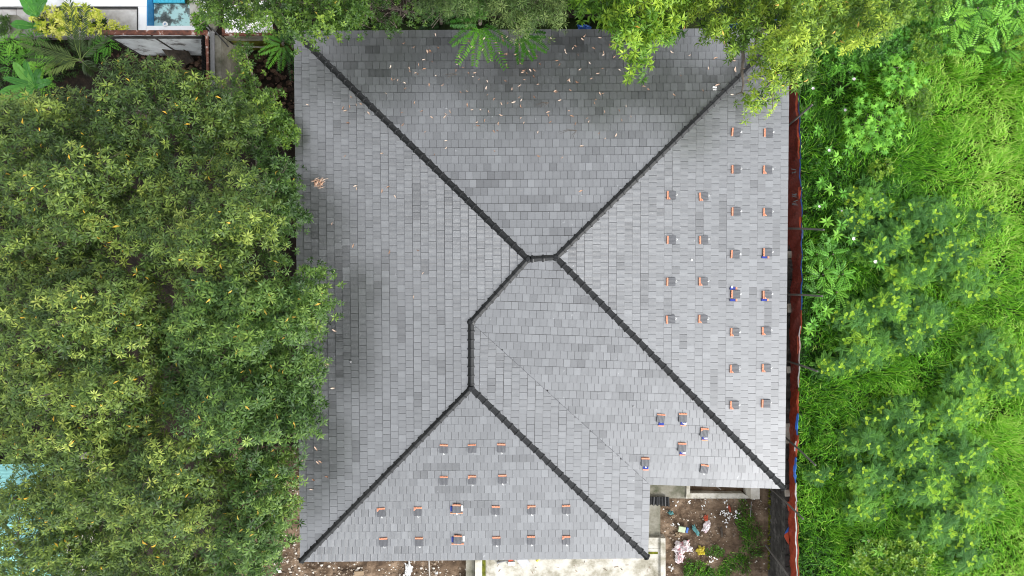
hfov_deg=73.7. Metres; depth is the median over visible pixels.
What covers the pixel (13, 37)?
garden fern
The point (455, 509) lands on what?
loose tile
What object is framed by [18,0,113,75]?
palm
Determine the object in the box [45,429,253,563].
mango tree
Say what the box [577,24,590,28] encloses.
blue plastic
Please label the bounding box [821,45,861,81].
pinnate plant
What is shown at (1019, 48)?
shrub
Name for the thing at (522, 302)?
house
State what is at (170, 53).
broken slab
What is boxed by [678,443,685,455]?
loose tile
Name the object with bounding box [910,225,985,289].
feathery bush
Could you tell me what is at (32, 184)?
mango tree
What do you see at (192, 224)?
mango tree
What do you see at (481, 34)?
fern
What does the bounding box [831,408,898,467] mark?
feathery bush
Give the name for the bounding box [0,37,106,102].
ground cover
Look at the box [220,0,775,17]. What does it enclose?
back lane
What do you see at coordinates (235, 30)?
tin roof
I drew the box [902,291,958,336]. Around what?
feathery bush
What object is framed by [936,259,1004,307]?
feathery bush
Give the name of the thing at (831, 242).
star weed
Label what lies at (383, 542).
loose tile
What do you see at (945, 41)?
hedge
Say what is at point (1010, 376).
feathery bush
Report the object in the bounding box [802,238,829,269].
pinnate plant
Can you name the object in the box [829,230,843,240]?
star weed
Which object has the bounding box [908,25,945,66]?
shrub
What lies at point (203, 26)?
shrub
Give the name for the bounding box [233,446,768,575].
yard soil
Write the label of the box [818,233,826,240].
star weed
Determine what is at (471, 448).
loose tile
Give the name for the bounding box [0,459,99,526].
mango tree
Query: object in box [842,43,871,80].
pinnate plant
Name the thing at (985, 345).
feathery bush
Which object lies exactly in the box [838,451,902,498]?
feathery bush
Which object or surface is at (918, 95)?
shrub
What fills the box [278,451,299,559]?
rubble
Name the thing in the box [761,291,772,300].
loose tile
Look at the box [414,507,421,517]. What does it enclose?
loose tile
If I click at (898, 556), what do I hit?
shrub
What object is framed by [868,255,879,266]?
star weed
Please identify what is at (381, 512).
loose tile
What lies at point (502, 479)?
loose tile
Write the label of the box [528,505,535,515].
loose tile
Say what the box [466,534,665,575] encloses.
front terrace
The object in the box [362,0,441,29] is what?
dry brush
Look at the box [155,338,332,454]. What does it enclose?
mango tree
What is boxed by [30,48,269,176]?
mango tree
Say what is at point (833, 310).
star weed
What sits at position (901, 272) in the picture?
feathery bush
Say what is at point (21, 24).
banana plant
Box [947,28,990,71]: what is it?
pinnate plant
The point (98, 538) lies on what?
mango tree
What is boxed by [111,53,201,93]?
rubble
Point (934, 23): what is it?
pinnate plant
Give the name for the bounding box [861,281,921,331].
feathery bush
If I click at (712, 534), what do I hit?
rubble
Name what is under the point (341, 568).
rubble
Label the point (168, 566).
mango tree
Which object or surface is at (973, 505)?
feathery bush
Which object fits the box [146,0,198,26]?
pool
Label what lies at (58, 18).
variegated bush
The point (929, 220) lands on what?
feathery bush
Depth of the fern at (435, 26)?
29.02 m
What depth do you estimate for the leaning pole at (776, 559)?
30.41 m
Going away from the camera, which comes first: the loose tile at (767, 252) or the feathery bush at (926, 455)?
the loose tile at (767, 252)
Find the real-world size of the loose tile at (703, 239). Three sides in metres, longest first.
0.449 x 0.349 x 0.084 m
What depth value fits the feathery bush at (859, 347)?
32.11 m
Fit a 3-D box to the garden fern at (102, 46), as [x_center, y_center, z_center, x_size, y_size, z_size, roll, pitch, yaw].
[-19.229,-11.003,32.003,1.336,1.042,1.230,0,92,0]
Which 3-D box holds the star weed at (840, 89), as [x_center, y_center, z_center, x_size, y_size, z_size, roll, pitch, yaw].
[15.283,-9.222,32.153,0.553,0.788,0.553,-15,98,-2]
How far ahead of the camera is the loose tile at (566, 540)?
28.88 m
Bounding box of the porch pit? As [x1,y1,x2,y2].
[685,486,759,499]
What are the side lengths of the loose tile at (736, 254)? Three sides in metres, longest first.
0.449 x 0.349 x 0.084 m
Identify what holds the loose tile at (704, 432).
on the house
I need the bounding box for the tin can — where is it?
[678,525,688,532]
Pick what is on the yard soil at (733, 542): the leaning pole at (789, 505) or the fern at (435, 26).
the leaning pole at (789, 505)
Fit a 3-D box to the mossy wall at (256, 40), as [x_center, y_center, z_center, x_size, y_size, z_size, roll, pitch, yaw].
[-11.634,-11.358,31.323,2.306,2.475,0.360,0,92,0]
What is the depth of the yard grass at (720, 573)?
33.05 m
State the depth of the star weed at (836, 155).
31.96 m
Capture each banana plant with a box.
[0,59,52,104]
[10,20,39,29]
[19,0,46,17]
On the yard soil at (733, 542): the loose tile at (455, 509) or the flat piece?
the flat piece
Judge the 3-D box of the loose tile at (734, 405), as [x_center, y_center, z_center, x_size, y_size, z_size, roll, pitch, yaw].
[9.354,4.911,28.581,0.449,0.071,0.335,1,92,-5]
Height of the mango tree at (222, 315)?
12.059 m
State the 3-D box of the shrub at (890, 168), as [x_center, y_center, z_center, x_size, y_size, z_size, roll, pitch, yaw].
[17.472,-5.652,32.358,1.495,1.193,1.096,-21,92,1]
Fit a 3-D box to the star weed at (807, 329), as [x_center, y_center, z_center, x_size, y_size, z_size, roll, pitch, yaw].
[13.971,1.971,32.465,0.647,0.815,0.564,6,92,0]
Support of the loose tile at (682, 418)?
on the house
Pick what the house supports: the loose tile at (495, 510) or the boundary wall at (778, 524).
the loose tile at (495, 510)
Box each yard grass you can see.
[683,551,751,575]
[734,499,763,563]
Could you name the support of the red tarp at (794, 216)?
on the boundary wall at (778, 524)
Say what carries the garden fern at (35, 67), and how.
on the orchard floor
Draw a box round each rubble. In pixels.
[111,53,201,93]
[235,45,294,130]
[268,557,465,575]
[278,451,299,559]
[662,499,768,575]
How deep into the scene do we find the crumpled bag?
33.06 m
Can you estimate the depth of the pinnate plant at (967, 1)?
30.19 m
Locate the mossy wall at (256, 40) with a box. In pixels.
[222,27,291,50]
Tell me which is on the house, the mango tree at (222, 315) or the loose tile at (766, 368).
the loose tile at (766, 368)
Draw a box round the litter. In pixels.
[668,499,754,571]
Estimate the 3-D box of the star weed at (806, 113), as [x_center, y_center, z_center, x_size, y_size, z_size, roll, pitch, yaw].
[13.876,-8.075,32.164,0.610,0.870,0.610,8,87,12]
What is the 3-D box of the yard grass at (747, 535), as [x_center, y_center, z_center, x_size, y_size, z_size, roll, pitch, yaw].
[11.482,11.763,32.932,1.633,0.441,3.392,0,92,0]
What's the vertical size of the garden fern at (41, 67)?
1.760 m
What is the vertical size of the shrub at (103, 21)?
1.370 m
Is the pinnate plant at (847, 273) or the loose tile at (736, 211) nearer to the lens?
the loose tile at (736, 211)
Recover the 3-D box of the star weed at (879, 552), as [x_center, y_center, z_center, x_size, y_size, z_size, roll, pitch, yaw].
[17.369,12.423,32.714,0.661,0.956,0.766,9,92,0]
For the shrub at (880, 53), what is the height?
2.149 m
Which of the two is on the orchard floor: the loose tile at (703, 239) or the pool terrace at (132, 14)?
the pool terrace at (132, 14)
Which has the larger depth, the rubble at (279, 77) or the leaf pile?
the rubble at (279, 77)
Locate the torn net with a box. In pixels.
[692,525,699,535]
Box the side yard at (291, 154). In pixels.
[207,0,322,445]
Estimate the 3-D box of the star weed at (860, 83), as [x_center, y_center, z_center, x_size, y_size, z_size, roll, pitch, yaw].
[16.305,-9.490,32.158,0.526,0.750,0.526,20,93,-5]
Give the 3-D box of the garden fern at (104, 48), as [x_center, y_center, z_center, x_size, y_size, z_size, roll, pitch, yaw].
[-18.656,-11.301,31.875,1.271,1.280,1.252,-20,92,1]
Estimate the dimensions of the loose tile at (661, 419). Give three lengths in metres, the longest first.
0.540 x 0.349 x 0.070 m
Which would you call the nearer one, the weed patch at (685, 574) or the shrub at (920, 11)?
the shrub at (920, 11)
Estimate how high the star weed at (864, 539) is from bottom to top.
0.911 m
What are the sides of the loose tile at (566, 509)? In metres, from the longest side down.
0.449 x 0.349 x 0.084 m
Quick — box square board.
[517,560,529,568]
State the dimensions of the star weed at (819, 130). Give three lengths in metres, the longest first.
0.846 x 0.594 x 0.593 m
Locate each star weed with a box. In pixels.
[802,109,814,120]
[803,325,813,335]
[803,335,812,345]
[805,84,818,96]
[807,317,817,331]
[810,301,822,314]
[812,124,822,135]
[812,200,822,210]
[815,176,826,189]
[817,311,826,320]
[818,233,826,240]
[819,215,833,227]
[820,305,834,317]
[821,200,826,209]
[823,95,832,105]
[823,145,832,155]
[823,238,835,250]
[824,183,834,194]
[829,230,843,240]
[830,150,841,163]
[831,219,847,230]
[832,305,841,312]
[834,86,844,95]
[837,106,849,116]
[838,188,849,198]
[842,233,858,245]
[843,143,853,155]
[845,75,859,85]
[855,79,866,90]
[860,532,872,543]
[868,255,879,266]
[870,545,884,556]
[873,257,887,270]
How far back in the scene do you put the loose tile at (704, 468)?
28.79 m
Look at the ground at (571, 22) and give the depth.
32.80 m
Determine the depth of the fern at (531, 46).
23.71 m
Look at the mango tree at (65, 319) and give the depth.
22.62 m
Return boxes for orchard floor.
[0,28,337,575]
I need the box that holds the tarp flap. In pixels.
[784,532,788,543]
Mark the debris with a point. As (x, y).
(576, 566)
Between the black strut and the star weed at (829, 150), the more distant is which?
the star weed at (829, 150)
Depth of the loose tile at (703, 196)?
28.16 m
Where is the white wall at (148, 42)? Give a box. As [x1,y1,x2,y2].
[102,30,209,55]
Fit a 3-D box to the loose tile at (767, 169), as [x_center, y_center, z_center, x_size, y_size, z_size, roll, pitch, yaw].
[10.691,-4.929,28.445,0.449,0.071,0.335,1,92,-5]
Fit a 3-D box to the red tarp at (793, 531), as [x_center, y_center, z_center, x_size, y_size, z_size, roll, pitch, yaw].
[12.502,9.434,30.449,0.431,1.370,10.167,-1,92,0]
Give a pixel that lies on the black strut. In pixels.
(220, 37)
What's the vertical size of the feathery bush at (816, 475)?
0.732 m
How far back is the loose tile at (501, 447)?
28.34 m
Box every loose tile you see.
[377,508,384,517]
[379,538,387,546]
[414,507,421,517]
[415,537,422,547]
[440,444,447,454]
[440,476,447,484]
[450,504,462,514]
[451,535,463,544]
[468,444,475,452]
[468,475,475,484]
[491,506,499,515]
[492,537,500,546]
[497,443,505,453]
[498,475,506,484]
[527,536,534,545]
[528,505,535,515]
[562,505,570,515]
[562,536,569,545]
[641,457,649,470]
[656,414,664,426]
[666,277,676,285]
[666,315,676,323]
[667,191,677,198]
[667,236,677,243]
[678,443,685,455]
[679,413,686,425]
[698,315,707,322]
[699,192,709,200]
[699,235,709,243]
[699,277,708,285]
[700,428,708,440]
[700,464,708,474]
[730,250,740,258]
[730,287,741,300]
[730,328,740,335]
[730,365,740,372]
[730,401,740,408]
[731,128,741,136]
[731,165,740,172]
[731,207,741,215]
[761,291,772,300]
[761,399,771,407]
[762,248,773,257]
[762,327,771,334]
[762,364,772,371]
[763,165,773,173]
[763,208,773,215]
[764,128,774,136]
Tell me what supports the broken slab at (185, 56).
on the white wall at (148, 42)
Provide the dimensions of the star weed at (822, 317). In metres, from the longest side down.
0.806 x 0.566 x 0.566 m
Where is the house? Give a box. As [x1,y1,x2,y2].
[294,28,788,563]
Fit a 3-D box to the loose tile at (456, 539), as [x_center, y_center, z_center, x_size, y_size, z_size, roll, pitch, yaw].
[-2.299,10.676,28.881,0.540,0.109,0.441,3,96,0]
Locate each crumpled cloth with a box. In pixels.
[405,561,412,575]
[672,540,692,554]
[675,552,684,563]
[701,520,710,532]
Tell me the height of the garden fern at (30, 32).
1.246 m
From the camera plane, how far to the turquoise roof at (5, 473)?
30.56 m
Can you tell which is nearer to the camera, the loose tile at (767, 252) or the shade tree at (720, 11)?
the loose tile at (767, 252)
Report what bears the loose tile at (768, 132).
on the house
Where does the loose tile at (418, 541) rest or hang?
on the house
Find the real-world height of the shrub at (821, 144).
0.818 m
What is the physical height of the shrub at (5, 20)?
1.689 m
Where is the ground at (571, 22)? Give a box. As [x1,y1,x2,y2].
[159,0,775,30]
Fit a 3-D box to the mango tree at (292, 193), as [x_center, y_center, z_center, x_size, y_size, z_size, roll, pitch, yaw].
[-9.449,-3.440,28.935,3.615,8.180,5.832,-28,91,1]
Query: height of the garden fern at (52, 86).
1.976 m
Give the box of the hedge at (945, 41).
[809,0,1023,75]
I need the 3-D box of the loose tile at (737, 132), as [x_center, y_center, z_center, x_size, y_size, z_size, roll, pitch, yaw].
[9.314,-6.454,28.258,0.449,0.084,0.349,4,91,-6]
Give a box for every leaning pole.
[765,545,788,575]
[769,488,803,519]
[785,436,815,465]
[786,360,817,371]
[787,294,822,296]
[788,227,824,230]
[789,104,812,125]
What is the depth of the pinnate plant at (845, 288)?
31.84 m
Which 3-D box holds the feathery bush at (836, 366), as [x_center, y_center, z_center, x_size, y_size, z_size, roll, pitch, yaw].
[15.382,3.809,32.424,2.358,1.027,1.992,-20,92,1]
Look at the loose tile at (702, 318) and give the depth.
28.30 m
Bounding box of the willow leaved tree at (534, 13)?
[411,0,569,46]
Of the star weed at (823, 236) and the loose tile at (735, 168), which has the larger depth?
the star weed at (823, 236)
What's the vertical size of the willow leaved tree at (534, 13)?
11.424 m
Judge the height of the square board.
0.041 m
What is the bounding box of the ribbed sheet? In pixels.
[650,497,669,506]
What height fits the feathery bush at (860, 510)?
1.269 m
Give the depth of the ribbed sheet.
32.71 m
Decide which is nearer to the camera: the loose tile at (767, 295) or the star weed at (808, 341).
the loose tile at (767, 295)
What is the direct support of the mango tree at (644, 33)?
on the ground at (571, 22)
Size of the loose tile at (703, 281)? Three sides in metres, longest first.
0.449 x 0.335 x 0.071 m
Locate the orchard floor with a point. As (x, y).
(81, 80)
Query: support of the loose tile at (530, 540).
on the house
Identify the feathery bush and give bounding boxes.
[796,462,836,491]
[810,345,857,385]
[823,320,905,374]
[826,294,884,342]
[828,203,874,245]
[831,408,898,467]
[832,486,895,531]
[838,169,906,226]
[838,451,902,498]
[843,218,925,268]
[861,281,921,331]
[862,389,939,436]
[878,253,940,296]
[879,320,938,357]
[884,418,952,475]
[886,190,967,242]
[886,462,966,519]
[890,500,978,554]
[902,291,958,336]
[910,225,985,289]
[922,389,997,442]
[929,358,988,400]
[933,427,999,484]
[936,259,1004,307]
[937,531,1001,575]
[944,473,1009,530]
[950,322,1017,375]
[955,200,1009,247]
[982,343,1023,404]
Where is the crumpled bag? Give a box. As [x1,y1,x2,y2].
[695,545,704,554]
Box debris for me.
[498,560,650,572]
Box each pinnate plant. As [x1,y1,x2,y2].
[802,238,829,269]
[804,260,836,287]
[804,274,837,307]
[816,237,849,270]
[820,277,851,308]
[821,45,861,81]
[827,261,855,290]
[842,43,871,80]
[916,0,950,33]
[934,0,977,42]
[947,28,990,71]
[956,0,998,31]
[974,0,1014,46]
[987,0,1023,34]
[988,36,1023,75]
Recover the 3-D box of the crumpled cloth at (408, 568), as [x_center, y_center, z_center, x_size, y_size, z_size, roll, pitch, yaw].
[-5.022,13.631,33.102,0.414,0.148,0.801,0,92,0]
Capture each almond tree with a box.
[187,0,374,56]
[227,39,301,152]
[335,0,427,39]
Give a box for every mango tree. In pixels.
[0,86,152,286]
[0,251,187,375]
[0,342,187,474]
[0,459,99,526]
[0,479,120,575]
[13,466,142,575]
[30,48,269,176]
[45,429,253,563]
[99,533,237,575]
[106,147,293,294]
[148,256,346,365]
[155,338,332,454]
[198,437,308,575]
[242,134,313,277]
[563,0,692,84]
[667,0,916,125]
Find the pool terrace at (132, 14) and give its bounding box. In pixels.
[0,0,214,40]
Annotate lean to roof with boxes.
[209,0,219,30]
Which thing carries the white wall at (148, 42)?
on the orchard floor
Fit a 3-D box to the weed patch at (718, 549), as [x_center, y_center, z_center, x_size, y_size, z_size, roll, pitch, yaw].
[9.815,12.795,33.171,0.970,0.683,0.903,38,91,-1]
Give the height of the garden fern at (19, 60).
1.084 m
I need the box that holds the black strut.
[212,27,228,46]
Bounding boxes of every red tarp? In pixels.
[787,61,802,391]
[788,389,798,575]
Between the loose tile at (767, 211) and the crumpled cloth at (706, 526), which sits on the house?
the loose tile at (767, 211)
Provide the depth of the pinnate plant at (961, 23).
30.21 m
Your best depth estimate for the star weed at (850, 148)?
31.88 m
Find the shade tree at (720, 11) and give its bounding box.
[589,0,739,27]
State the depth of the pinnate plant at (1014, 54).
30.97 m
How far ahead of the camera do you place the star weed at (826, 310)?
32.02 m
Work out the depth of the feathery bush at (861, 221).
32.05 m
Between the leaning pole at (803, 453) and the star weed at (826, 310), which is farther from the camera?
the star weed at (826, 310)
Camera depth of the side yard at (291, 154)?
32.64 m
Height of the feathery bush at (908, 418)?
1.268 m
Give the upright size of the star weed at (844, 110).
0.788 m
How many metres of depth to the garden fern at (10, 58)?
31.44 m
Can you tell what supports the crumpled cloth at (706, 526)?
on the yard soil at (733, 542)
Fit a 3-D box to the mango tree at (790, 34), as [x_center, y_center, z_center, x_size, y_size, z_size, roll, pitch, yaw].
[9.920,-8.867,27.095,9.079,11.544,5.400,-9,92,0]
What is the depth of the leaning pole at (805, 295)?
28.36 m
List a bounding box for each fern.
[0,28,27,55]
[0,34,30,63]
[0,47,22,81]
[13,46,37,70]
[19,22,47,53]
[28,54,50,77]
[30,55,54,75]
[35,76,55,95]
[83,40,112,64]
[93,35,121,56]
[258,25,293,70]
[271,22,295,80]
[418,1,468,29]
[449,0,513,70]
[514,29,549,64]
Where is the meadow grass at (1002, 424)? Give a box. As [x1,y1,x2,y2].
[795,0,1023,575]
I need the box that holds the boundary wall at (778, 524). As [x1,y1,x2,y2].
[767,2,794,575]
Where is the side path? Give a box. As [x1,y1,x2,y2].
[649,504,659,536]
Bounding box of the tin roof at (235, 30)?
[223,1,272,32]
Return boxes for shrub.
[0,13,11,36]
[32,6,127,37]
[190,8,212,35]
[804,125,848,188]
[832,20,914,61]
[848,536,937,575]
[867,158,894,181]
[903,0,954,22]
[903,83,935,121]
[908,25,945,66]
[1000,34,1023,70]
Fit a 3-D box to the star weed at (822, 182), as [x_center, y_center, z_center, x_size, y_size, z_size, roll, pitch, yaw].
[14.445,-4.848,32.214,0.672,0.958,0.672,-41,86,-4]
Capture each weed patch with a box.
[683,562,712,575]
[704,544,724,557]
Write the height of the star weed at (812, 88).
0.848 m
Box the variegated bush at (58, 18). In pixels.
[28,1,129,40]
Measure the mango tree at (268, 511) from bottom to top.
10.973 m
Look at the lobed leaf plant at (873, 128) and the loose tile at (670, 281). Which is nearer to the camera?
the loose tile at (670, 281)
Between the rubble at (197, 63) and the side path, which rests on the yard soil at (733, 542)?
the side path
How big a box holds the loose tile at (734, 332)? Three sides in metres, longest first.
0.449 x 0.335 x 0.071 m
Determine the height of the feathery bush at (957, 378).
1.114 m
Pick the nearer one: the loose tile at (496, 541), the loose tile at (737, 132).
the loose tile at (737, 132)
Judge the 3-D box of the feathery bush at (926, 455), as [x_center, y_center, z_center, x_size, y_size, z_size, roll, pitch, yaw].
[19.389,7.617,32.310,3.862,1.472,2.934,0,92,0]
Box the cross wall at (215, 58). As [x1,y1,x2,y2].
[201,29,242,104]
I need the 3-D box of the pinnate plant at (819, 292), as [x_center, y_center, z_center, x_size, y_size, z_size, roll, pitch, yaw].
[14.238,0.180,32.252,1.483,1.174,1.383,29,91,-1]
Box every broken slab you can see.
[162,49,185,69]
[175,50,193,64]
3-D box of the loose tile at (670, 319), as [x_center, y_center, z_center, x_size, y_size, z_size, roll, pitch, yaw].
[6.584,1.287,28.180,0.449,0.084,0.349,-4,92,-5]
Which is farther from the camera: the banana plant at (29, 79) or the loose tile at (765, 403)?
the banana plant at (29, 79)
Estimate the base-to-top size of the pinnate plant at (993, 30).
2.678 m
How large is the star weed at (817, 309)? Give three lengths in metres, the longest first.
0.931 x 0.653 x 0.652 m
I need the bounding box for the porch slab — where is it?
[650,485,685,498]
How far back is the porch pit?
32.68 m
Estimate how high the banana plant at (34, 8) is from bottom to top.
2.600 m
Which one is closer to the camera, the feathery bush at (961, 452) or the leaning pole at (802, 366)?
the leaning pole at (802, 366)
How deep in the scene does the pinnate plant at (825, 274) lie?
31.66 m
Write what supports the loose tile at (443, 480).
on the house
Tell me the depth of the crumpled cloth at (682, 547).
33.01 m
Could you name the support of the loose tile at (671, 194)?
on the house
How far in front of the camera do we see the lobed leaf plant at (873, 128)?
31.23 m
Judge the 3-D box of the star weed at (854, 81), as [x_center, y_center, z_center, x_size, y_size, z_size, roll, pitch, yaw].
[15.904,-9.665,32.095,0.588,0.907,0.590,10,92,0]
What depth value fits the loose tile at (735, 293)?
28.39 m
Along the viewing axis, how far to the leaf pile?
28.43 m
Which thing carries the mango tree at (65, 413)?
on the orchard floor
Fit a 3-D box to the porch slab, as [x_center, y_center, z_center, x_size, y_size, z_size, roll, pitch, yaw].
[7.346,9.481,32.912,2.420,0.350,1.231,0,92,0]
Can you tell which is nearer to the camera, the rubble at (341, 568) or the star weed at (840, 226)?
the star weed at (840, 226)
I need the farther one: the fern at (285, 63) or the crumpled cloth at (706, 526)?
the crumpled cloth at (706, 526)
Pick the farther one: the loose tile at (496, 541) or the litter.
the litter
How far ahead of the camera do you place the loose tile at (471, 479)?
28.52 m
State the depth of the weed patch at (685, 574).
33.08 m
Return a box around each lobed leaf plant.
[842,91,907,155]
[875,53,929,103]
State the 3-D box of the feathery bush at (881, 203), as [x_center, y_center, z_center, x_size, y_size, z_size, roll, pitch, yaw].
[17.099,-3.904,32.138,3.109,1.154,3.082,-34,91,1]
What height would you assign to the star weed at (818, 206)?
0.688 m
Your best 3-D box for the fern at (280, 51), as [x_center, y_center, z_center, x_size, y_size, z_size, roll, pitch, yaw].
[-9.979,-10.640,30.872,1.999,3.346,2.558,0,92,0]
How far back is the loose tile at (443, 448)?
28.34 m
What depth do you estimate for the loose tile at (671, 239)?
28.06 m
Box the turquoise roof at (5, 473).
[0,452,96,575]
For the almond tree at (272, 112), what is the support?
on the orchard floor
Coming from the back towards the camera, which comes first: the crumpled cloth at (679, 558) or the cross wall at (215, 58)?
the crumpled cloth at (679, 558)
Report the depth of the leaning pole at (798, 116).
28.65 m
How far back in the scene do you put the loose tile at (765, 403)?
28.71 m
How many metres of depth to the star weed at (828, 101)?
31.94 m
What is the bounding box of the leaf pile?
[312,178,327,188]
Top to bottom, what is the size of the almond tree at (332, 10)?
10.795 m
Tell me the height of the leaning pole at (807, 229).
4.616 m
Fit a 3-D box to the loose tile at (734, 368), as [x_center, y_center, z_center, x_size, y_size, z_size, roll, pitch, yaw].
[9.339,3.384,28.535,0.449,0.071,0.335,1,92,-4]
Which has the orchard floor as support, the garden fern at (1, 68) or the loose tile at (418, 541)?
the garden fern at (1, 68)
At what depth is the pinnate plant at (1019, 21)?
29.99 m
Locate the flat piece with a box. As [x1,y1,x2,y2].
[354,571,363,575]
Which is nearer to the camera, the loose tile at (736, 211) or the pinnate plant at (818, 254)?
the loose tile at (736, 211)
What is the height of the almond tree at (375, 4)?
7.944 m
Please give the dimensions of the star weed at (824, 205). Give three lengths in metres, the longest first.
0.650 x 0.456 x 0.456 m

